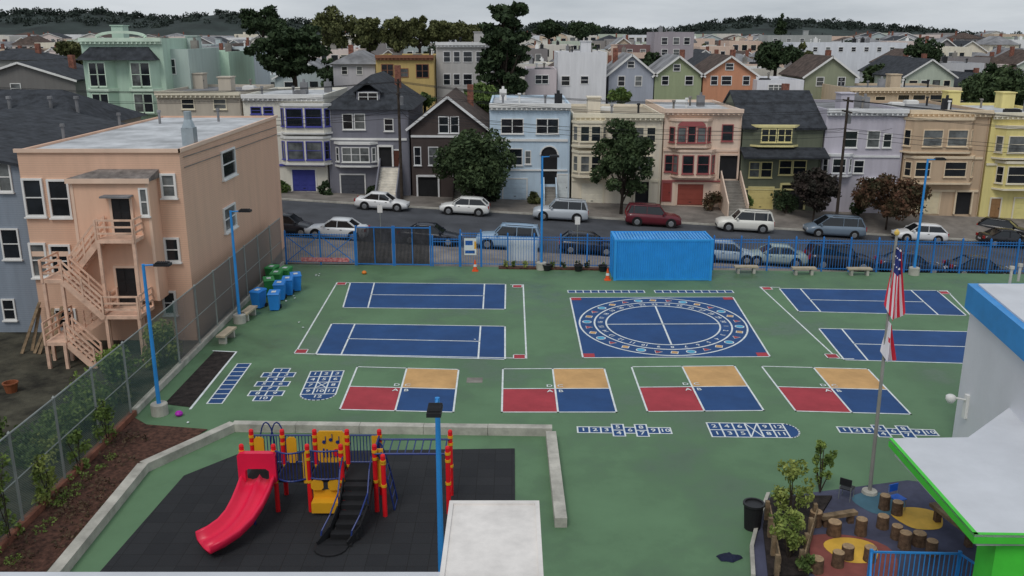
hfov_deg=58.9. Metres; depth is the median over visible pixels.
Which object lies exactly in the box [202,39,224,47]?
distant house
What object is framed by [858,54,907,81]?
distant house
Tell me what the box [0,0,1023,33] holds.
sky
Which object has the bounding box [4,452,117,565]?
ground cover
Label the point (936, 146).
overhead cable
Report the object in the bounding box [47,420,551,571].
wall
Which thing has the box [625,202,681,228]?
parked car
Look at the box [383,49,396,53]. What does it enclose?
distant house
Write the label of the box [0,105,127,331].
neighbour house
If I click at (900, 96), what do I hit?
window
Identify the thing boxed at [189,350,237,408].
border line
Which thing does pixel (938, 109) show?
overhead cable
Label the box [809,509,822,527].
tree stump
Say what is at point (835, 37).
distant house
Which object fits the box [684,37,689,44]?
window
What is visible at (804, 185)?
street tree
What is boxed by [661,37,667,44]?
window
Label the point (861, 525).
tree stump
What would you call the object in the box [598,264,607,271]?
plant pot
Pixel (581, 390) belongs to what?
four square court
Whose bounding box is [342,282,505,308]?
painted court
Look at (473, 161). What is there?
street tree
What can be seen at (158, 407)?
lamp post
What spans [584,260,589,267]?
plant
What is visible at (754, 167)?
window
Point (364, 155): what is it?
street house
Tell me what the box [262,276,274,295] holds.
wheelie bin
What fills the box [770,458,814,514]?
garden shrub
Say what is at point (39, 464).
climbing vine
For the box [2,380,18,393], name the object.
garden tub
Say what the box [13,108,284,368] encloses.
apartment building
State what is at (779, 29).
conifer tree
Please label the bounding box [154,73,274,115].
street house
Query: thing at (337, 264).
ground
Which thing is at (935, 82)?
window
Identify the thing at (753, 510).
trash can
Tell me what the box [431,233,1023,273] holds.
iron fence
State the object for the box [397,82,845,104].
overhead cable
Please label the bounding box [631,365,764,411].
four square court
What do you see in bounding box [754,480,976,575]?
garden floor
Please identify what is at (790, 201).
garden shrub
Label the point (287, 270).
wheelie bin
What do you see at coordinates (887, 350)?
flag
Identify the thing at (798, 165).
window
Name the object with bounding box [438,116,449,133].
window
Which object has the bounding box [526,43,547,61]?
distant house
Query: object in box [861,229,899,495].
flagpole
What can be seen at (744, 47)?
window
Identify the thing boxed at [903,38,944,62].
round tree
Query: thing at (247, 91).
overhead cable
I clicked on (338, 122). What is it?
overhead cable
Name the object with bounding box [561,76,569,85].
window
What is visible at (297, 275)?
wheelie bin
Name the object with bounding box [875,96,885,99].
window
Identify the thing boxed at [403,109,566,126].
overhead cable
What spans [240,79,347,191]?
street house
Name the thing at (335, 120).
overhead cable
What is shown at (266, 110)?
window
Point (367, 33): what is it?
round tree
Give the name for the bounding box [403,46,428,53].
distant house
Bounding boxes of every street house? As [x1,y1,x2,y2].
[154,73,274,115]
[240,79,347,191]
[326,65,425,198]
[405,84,489,200]
[489,86,570,204]
[569,96,664,203]
[645,92,748,215]
[722,83,829,210]
[814,92,909,212]
[870,95,994,216]
[941,90,1023,218]
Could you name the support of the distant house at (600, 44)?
on the ground at (337, 264)
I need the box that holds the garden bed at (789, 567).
[763,495,831,575]
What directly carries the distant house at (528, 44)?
on the ground at (337, 264)
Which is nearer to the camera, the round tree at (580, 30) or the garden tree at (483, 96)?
the garden tree at (483, 96)
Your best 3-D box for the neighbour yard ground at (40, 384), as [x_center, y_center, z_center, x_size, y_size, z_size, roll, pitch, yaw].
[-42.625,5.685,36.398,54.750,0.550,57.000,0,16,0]
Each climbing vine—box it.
[0,452,24,552]
[28,454,58,505]
[64,428,92,479]
[91,397,116,445]
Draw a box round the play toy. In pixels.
[175,410,182,415]
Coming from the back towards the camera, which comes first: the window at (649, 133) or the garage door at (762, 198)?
the garage door at (762, 198)
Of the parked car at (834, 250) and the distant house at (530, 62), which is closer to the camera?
the parked car at (834, 250)
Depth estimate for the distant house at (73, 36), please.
577.28 m
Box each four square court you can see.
[339,366,458,411]
[501,368,616,411]
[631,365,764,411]
[761,366,911,414]
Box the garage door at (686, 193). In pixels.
[676,183,704,204]
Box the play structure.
[195,422,453,556]
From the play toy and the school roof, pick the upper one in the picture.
the play toy
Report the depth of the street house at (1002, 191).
81.78 m
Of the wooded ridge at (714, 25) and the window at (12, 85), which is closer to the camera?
the window at (12, 85)
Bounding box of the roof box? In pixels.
[440,500,543,575]
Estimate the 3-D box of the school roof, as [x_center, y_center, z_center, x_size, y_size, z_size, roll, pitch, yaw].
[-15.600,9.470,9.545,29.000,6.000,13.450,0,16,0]
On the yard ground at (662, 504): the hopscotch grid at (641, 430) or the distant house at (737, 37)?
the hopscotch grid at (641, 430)
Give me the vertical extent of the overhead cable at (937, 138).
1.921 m
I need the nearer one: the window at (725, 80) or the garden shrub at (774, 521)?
the garden shrub at (774, 521)
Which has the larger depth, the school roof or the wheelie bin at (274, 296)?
the wheelie bin at (274, 296)
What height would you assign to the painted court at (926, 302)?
0.008 m
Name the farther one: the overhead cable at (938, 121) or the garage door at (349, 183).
the garage door at (349, 183)
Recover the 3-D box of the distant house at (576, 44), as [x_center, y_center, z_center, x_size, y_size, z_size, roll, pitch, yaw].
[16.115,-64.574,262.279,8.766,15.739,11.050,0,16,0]
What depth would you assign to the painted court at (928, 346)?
44.44 m
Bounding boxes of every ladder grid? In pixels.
[206,363,251,403]
[567,290,644,292]
[654,290,733,292]
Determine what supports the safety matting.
on the yard ground at (662, 504)
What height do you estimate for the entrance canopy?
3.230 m
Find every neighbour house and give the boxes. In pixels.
[0,89,147,122]
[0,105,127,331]
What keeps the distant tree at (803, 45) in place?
on the ground at (337, 264)
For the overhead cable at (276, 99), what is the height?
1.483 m
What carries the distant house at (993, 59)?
on the ground at (337, 264)
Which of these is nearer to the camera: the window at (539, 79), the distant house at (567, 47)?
the window at (539, 79)
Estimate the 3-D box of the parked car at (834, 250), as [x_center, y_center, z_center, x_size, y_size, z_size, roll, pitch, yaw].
[23.760,-2.329,65.664,4.727,1.888,2.102,4,16,2]
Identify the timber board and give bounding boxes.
[20,302,40,353]
[30,307,40,350]
[33,322,47,353]
[37,313,54,354]
[45,308,54,352]
[50,306,62,353]
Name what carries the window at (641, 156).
in the street house at (583, 160)
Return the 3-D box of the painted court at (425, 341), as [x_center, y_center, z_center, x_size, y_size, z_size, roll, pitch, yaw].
[-4.897,2.601,45.021,9.231,0.008,5.502,0,16,0]
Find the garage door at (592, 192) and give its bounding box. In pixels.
[580,182,603,202]
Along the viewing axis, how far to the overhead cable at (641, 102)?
76.86 m
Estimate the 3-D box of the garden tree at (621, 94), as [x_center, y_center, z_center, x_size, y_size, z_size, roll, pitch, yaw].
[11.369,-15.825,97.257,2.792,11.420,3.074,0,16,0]
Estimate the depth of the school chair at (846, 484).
29.45 m
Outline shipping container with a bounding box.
[609,231,713,280]
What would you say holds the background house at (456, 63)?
on the ground at (337, 264)
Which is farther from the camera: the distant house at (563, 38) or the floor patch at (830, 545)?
the distant house at (563, 38)
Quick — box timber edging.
[0,410,136,553]
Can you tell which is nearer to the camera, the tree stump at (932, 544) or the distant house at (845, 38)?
the tree stump at (932, 544)
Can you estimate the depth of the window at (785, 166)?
82.76 m
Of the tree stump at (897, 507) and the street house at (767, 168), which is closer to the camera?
the tree stump at (897, 507)
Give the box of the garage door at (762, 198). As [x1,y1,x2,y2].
[748,186,774,208]
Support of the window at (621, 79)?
in the background house at (632, 73)
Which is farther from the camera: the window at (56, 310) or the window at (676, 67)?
the window at (676, 67)
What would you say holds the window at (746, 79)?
in the background house at (724, 74)
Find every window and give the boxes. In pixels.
[0,163,14,193]
[0,228,23,260]
[0,299,18,321]
[10,83,20,88]
[20,178,48,218]
[27,243,49,279]
[45,179,73,219]
[48,244,73,271]
[54,308,77,331]
[159,173,178,199]
[162,291,176,316]
[163,237,182,263]
[171,59,176,74]
[181,99,195,109]
[213,99,227,109]
[220,147,238,181]
[222,202,238,234]
[250,107,261,114]
[263,107,273,114]
[284,82,292,86]
[310,82,317,86]
[331,55,337,60]
[341,66,347,74]
[342,114,353,130]
[354,114,365,130]
[356,66,362,74]
[381,64,393,75]
[383,118,393,131]
[401,68,408,76]
[413,147,421,165]
[416,64,428,77]
[428,147,437,165]
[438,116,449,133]
[443,51,450,61]
[443,74,450,84]
[450,116,458,133]
[453,51,459,61]
[453,74,459,84]
[463,51,472,61]
[463,74,472,84]
[476,51,481,61]
[500,118,523,134]
[508,148,522,165]
[524,150,531,164]
[535,54,540,60]
[535,75,548,83]
[535,118,558,134]
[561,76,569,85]
[580,76,588,83]
[617,76,624,85]
[627,61,634,67]
[635,76,641,85]
[635,127,644,136]
[636,156,653,172]
[646,127,655,143]
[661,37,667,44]
[661,49,667,54]
[661,76,668,84]
[664,155,672,172]
[673,37,679,44]
[673,49,679,54]
[673,64,680,70]
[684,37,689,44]
[685,76,693,84]
[710,76,717,84]
[721,76,731,84]
[721,124,733,141]
[725,63,733,69]
[741,45,747,50]
[742,76,749,84]
[748,162,760,178]
[751,45,756,50]
[760,162,772,178]
[768,84,781,89]
[777,160,792,175]
[792,160,806,175]
[816,77,824,85]
[837,77,845,85]
[845,131,858,148]
[852,160,864,173]
[865,131,880,148]
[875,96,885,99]
[881,133,892,148]
[897,94,909,99]
[912,94,925,100]
[929,94,941,101]
[932,80,939,84]
[943,80,950,86]
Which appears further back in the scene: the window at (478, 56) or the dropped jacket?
the window at (478, 56)
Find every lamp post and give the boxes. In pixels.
[141,261,171,417]
[229,208,251,324]
[426,397,443,571]
[536,154,558,270]
[908,157,945,275]
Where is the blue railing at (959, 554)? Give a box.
[867,549,974,575]
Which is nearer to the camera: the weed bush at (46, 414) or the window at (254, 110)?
the weed bush at (46, 414)
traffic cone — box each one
[472,260,477,271]
[604,269,610,280]
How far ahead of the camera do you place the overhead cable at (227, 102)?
78.31 m
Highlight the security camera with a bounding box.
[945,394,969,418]
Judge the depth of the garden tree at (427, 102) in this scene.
97.73 m
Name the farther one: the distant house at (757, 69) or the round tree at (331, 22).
the round tree at (331, 22)
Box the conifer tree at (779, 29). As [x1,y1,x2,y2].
[773,13,787,34]
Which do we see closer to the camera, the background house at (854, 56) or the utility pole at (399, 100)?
the utility pole at (399, 100)
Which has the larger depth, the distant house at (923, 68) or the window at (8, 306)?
the distant house at (923, 68)
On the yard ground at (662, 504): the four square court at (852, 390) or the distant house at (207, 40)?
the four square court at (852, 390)
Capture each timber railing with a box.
[764,500,780,575]
[798,503,817,570]
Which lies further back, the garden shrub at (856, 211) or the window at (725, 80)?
the window at (725, 80)
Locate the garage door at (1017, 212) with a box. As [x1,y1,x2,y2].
[1011,197,1023,218]
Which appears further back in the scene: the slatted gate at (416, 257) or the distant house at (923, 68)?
the distant house at (923, 68)
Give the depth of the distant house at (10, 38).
303.75 m
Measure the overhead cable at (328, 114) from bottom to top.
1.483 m
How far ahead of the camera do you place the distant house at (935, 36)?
465.14 m
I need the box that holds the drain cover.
[466,378,482,382]
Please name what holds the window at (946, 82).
in the distant house at (923, 68)
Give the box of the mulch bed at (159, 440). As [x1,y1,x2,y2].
[0,418,206,571]
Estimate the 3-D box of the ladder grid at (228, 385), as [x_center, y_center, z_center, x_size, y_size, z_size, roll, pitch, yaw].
[-12.312,4.124,39.608,0.680,0.007,4.755,0,16,-1]
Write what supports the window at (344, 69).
in the background house at (352, 67)
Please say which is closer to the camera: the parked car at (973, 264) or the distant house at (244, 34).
the parked car at (973, 264)
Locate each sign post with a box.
[377,204,382,234]
[575,216,579,245]
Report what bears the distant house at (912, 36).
on the ground at (337, 264)
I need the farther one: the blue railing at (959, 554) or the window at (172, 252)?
the window at (172, 252)
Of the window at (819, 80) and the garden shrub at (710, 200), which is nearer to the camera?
the garden shrub at (710, 200)
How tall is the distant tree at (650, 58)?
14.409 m
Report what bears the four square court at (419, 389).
on the yard ground at (662, 504)
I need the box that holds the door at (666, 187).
[661,182,671,201]
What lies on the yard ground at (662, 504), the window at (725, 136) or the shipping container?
the shipping container
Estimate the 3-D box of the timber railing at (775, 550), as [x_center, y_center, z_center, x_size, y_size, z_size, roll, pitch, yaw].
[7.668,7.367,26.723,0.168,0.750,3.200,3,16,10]
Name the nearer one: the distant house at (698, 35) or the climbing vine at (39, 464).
the climbing vine at (39, 464)
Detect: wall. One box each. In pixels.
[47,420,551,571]
[132,261,283,413]
[546,431,566,527]
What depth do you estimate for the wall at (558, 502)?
30.19 m
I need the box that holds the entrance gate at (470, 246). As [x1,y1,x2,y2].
[459,229,481,266]
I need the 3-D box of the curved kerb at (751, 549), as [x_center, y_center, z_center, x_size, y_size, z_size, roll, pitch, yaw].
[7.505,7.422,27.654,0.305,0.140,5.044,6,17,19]
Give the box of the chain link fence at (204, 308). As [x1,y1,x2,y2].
[0,218,282,541]
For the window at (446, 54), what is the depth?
110.46 m
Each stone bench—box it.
[216,326,236,343]
[241,305,257,320]
[733,265,758,273]
[791,266,816,274]
[846,267,872,275]
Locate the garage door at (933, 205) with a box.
[915,192,941,213]
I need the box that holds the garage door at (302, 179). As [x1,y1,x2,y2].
[290,168,317,190]
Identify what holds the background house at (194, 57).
on the ground at (337, 264)
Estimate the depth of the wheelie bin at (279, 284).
51.51 m
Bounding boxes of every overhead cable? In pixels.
[1,82,392,92]
[2,81,396,91]
[85,82,395,92]
[103,92,394,101]
[110,93,395,103]
[141,110,391,119]
[277,118,394,125]
[279,113,397,120]
[288,109,395,124]
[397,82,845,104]
[398,93,841,115]
[400,81,842,102]
[400,113,837,134]
[401,82,843,103]
[401,118,831,139]
[402,92,839,113]
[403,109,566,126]
[403,110,843,131]
[636,128,785,130]
[734,127,835,131]
[846,99,1014,115]
[847,128,1023,145]
[848,132,1017,148]
[849,137,1020,153]
[851,100,1020,116]
[853,111,1015,126]
[854,112,1023,128]
[855,101,1023,117]
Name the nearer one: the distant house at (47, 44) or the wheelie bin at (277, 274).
the wheelie bin at (277, 274)
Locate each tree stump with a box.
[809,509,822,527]
[810,555,823,574]
[826,518,841,537]
[831,549,844,568]
[842,543,854,560]
[854,516,867,537]
[863,544,876,563]
[876,513,889,530]
[878,493,890,510]
[890,523,903,540]
[891,499,903,516]
[897,529,912,550]
[911,530,926,547]
[924,538,938,556]
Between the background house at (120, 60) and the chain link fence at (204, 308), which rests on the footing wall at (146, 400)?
the chain link fence at (204, 308)
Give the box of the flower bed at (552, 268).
[499,266,608,270]
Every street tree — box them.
[432,128,516,196]
[589,117,655,213]
[790,167,841,221]
[850,172,931,229]
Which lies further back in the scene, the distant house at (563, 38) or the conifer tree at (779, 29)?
the distant house at (563, 38)
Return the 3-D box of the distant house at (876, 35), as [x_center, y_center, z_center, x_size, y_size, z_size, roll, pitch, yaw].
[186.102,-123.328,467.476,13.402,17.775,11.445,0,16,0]
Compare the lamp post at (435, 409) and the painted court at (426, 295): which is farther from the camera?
the painted court at (426, 295)
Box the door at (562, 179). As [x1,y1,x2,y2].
[557,174,569,197]
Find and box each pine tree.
[238,4,286,37]
[243,23,332,86]
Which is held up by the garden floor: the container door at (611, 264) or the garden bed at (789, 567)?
the garden bed at (789, 567)
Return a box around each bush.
[0,416,8,444]
[4,435,48,468]
[7,419,74,463]
[29,433,66,464]
[38,405,78,433]
[50,401,88,436]
[59,366,117,405]
[64,390,117,429]
[94,344,143,383]
[104,379,132,403]
[141,318,177,369]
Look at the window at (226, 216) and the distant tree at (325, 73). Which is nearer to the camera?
the window at (226, 216)
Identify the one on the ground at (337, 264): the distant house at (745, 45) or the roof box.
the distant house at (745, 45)
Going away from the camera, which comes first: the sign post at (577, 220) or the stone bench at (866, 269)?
the stone bench at (866, 269)
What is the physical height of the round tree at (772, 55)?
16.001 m
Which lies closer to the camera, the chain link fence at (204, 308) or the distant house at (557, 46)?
the chain link fence at (204, 308)
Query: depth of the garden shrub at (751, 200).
82.06 m
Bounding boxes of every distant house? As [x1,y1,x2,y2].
[0,36,25,41]
[0,39,15,48]
[5,35,41,36]
[10,33,51,47]
[16,31,37,34]
[17,45,44,51]
[40,39,78,47]
[42,32,71,41]
[63,34,85,38]
[75,31,111,39]
[138,33,160,37]
[161,32,183,36]
[201,36,225,43]
[202,36,233,38]
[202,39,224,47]
[202,43,224,49]
[207,35,229,42]
[223,40,248,48]
[226,35,253,42]
[229,37,251,45]
[234,32,259,36]
[270,72,275,86]
[271,58,332,86]
[317,43,365,60]
[372,41,402,54]
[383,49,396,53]
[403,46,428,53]
[515,54,547,94]
[518,37,541,44]
[524,41,535,45]
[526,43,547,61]
[538,39,573,61]
[540,36,566,42]
[552,37,579,49]
[561,44,607,62]
[566,35,596,40]
[591,41,605,48]
[594,33,616,40]
[598,33,626,37]
[604,35,631,50]
[604,39,634,46]
[608,44,645,60]
[623,35,646,41]
[687,49,718,65]
[693,44,733,54]
[693,46,709,55]
[694,34,716,37]
[694,36,714,44]
[694,39,701,45]
[699,33,722,41]
[715,37,734,44]
[717,34,740,37]
[721,36,761,52]
[723,34,745,40]
[735,50,752,61]
[736,48,751,55]
[742,55,783,67]
[744,34,757,40]
[748,63,784,75]
[749,60,791,67]
[832,36,852,40]
[833,36,854,40]
[847,33,879,41]
[850,32,865,37]
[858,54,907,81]
[861,31,887,40]
[869,48,911,62]
[872,54,958,86]
[879,31,918,40]
[880,37,914,45]
[882,34,914,40]
[915,35,940,37]
[922,36,957,46]
[925,33,954,36]
[936,44,972,56]
[940,51,989,68]
[940,55,984,71]
[946,31,982,40]
[950,38,987,53]
[951,68,979,102]
[971,52,988,56]
[974,30,1005,35]
[974,52,1018,68]
[976,33,1020,51]
[983,34,1023,36]
[987,45,1023,56]
[996,46,1023,69]
[1008,36,1023,47]
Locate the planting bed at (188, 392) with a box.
[167,351,234,406]
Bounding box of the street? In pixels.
[282,200,1023,273]
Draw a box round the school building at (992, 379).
[952,263,1023,436]
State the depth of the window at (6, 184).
45.21 m
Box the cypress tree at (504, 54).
[475,0,532,94]
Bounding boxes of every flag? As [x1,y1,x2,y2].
[880,321,895,361]
[884,247,904,320]
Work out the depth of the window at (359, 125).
83.72 m
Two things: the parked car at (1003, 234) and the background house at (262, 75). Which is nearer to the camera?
the parked car at (1003, 234)
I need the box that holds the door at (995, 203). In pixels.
[987,197,1002,216]
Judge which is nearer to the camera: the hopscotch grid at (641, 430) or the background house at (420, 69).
the hopscotch grid at (641, 430)
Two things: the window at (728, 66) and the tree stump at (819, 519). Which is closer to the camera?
the tree stump at (819, 519)
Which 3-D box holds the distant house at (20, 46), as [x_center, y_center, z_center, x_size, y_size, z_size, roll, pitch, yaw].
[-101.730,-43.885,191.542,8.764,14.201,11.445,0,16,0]
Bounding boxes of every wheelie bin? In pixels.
[249,287,267,307]
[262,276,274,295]
[264,264,279,275]
[267,289,281,309]
[269,270,282,279]
[272,280,286,299]
[278,265,292,275]
[281,275,293,294]
[289,271,301,290]
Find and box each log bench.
[822,509,857,527]
[929,502,972,547]
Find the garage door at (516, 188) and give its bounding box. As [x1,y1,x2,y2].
[502,178,527,198]
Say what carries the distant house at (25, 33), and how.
on the ground at (337, 264)
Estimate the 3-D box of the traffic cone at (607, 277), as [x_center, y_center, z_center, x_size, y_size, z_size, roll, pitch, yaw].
[5.904,-0.841,55.970,0.400,0.720,0.400,0,16,0]
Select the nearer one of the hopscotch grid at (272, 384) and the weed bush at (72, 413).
the weed bush at (72, 413)
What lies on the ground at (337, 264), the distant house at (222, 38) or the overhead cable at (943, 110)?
the distant house at (222, 38)
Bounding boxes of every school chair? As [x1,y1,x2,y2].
[838,477,854,501]
[888,483,906,509]
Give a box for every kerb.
[282,198,977,240]
[749,492,769,575]
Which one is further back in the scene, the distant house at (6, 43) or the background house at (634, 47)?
the distant house at (6, 43)
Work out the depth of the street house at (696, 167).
82.52 m
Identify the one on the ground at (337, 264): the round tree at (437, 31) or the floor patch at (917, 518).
the round tree at (437, 31)
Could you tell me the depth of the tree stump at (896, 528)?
27.21 m
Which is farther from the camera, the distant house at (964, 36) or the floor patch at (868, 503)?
the distant house at (964, 36)
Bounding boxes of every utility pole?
[396,79,403,199]
[835,97,853,214]
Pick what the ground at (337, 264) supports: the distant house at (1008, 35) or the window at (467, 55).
the distant house at (1008, 35)
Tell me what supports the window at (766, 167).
in the street house at (767, 168)
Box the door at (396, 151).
[393,149,398,165]
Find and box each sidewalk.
[281,191,1023,238]
[282,237,846,271]
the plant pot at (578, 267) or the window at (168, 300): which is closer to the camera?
the window at (168, 300)
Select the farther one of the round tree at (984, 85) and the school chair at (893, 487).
the round tree at (984, 85)
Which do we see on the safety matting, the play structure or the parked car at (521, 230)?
the play structure
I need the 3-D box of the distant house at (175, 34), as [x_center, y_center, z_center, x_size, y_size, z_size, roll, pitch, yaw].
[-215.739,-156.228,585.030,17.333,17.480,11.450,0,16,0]
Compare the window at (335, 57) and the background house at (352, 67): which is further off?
the window at (335, 57)
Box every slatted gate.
[354,225,393,265]
[393,226,431,265]
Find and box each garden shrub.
[280,180,290,192]
[316,180,332,194]
[366,185,374,194]
[486,188,500,201]
[527,191,540,203]
[701,191,722,210]
[747,194,753,206]
[767,513,784,536]
[769,506,807,557]
[770,188,799,212]
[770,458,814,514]
[795,553,814,573]
[812,439,837,491]
[849,198,865,215]
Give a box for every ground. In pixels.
[0,263,294,537]
[46,264,1023,575]
[295,263,363,264]
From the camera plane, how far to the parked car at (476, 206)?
77.34 m
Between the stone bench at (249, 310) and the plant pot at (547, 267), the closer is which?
the stone bench at (249, 310)
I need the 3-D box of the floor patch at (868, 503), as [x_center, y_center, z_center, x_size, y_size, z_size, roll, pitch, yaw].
[11.932,6.977,29.391,1.657,0.001,1.472,0,16,0]
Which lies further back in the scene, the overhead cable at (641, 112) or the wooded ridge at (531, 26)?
the wooded ridge at (531, 26)
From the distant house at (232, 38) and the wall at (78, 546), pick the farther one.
the distant house at (232, 38)
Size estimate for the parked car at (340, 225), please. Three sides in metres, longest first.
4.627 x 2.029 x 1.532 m
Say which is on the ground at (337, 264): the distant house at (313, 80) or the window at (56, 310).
the distant house at (313, 80)
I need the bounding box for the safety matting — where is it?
[100,448,514,571]
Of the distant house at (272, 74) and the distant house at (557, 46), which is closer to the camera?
the distant house at (272, 74)
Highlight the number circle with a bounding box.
[569,297,770,357]
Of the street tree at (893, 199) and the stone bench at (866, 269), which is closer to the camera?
the stone bench at (866, 269)
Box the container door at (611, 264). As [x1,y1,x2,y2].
[609,234,613,275]
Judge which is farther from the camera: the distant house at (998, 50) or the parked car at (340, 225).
the distant house at (998, 50)
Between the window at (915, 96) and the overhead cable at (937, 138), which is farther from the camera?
the window at (915, 96)
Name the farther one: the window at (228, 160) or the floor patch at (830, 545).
the window at (228, 160)
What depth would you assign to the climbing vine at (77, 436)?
31.26 m
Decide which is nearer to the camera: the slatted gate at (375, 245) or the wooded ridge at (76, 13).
the slatted gate at (375, 245)
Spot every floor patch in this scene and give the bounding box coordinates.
[810,534,897,575]
[824,537,877,562]
[852,493,904,514]
[891,507,942,529]
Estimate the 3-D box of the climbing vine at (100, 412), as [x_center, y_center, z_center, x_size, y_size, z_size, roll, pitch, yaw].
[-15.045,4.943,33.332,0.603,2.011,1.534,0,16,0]
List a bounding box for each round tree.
[310,4,358,48]
[349,17,388,52]
[379,15,413,52]
[405,15,430,53]
[427,19,449,42]
[444,20,483,41]
[531,18,565,38]
[567,20,601,40]
[754,39,803,75]
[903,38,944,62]
[958,64,1023,105]
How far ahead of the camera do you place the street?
75.31 m
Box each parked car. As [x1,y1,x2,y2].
[283,212,313,237]
[304,217,369,240]
[354,191,409,211]
[400,222,461,246]
[439,196,489,216]
[476,222,539,248]
[533,197,587,222]
[559,230,609,256]
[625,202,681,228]
[714,240,752,264]
[715,208,774,233]
[750,243,809,265]
[803,213,866,239]
[804,241,875,271]
[874,250,944,272]
[891,222,948,243]
[942,254,1013,273]
[975,227,1023,247]
[976,216,1023,234]
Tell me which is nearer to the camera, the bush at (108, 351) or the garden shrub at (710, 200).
the bush at (108, 351)
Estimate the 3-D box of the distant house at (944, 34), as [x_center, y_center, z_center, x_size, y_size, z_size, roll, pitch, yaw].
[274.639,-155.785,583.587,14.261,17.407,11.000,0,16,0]
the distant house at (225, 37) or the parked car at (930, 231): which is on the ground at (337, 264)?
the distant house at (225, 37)
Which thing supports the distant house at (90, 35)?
on the ground at (337, 264)
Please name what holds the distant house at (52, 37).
on the ground at (337, 264)
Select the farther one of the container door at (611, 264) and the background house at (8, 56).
the background house at (8, 56)
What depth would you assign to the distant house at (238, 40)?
256.09 m
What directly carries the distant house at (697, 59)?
on the ground at (337, 264)
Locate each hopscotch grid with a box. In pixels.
[247,368,296,400]
[300,370,344,399]
[577,424,672,436]
[706,422,799,437]
[836,425,939,437]
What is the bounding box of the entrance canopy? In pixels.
[888,408,1023,575]
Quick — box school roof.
[0,572,439,575]
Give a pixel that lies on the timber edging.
(33, 515)
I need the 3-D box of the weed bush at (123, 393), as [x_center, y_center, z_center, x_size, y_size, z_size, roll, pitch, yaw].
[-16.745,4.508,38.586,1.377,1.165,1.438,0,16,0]
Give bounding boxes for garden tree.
[54,40,81,56]
[421,92,435,112]
[463,81,498,112]
[606,86,631,103]
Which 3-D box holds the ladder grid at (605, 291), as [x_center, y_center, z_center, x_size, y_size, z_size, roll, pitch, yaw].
[5.557,0.211,53.521,4.562,0.007,0.600,0,16,0]
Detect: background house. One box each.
[0,43,67,66]
[0,55,86,96]
[76,25,186,118]
[170,35,220,88]
[219,41,255,83]
[232,41,270,83]
[330,45,375,89]
[375,49,436,110]
[435,32,489,113]
[525,63,556,94]
[554,41,606,103]
[606,48,657,103]
[617,41,649,51]
[646,26,693,59]
[648,50,705,99]
[694,50,760,101]
[752,72,803,89]
[758,30,831,41]
[778,50,859,98]
[783,37,907,82]
[821,74,961,101]
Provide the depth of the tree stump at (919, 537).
26.85 m
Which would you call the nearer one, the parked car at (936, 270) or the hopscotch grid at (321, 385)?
the hopscotch grid at (321, 385)
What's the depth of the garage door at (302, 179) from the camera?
85.39 m
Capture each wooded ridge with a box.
[0,6,426,31]
[515,20,656,34]
[620,14,1022,34]
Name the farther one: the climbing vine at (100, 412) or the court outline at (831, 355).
the court outline at (831, 355)
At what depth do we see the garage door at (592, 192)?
84.27 m
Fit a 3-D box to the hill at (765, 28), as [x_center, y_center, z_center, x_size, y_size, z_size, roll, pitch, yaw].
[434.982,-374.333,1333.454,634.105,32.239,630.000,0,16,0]
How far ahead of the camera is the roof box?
14.32 m
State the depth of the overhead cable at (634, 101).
77.96 m
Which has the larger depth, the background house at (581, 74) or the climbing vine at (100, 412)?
the background house at (581, 74)
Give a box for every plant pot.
[543,263,551,270]
[574,264,582,271]
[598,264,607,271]
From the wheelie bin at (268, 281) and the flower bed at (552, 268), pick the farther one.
the flower bed at (552, 268)
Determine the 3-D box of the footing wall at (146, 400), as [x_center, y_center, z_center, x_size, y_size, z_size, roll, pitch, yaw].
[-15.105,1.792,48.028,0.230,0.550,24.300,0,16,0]
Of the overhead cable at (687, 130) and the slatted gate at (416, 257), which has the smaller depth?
the slatted gate at (416, 257)
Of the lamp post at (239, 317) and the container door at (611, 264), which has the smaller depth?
the lamp post at (239, 317)
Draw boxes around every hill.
[0,12,344,36]
[678,21,927,35]
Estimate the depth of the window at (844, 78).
109.30 m
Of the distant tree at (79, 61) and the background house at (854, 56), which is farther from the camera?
the background house at (854, 56)
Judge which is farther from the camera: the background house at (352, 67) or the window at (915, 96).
the background house at (352, 67)
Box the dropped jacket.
[716,552,742,561]
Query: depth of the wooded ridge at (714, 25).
1222.01 m
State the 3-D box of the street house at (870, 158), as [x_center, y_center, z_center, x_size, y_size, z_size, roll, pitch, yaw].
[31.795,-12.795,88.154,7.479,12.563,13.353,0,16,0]
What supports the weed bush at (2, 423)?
on the neighbour yard ground at (40, 384)
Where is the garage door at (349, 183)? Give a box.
[339,174,365,193]
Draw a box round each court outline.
[294,282,526,358]
[760,287,852,358]
[937,290,969,314]
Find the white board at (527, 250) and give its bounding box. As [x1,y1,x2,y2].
[509,240,537,260]
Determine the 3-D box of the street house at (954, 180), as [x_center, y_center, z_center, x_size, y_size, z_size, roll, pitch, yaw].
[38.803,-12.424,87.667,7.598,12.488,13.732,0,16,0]
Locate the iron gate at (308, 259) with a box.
[284,230,355,264]
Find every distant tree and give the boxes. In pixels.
[75,56,82,64]
[316,57,341,86]
[424,43,435,53]
[642,51,661,65]
[798,41,813,55]
[859,63,885,82]
[982,62,1010,76]
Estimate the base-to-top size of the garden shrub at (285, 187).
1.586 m
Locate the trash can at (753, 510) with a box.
[743,497,764,531]
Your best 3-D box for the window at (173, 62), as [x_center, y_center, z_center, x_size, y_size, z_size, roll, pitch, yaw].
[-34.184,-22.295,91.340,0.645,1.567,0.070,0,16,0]
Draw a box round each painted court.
[315,323,505,359]
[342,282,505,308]
[779,288,966,315]
[818,328,966,363]

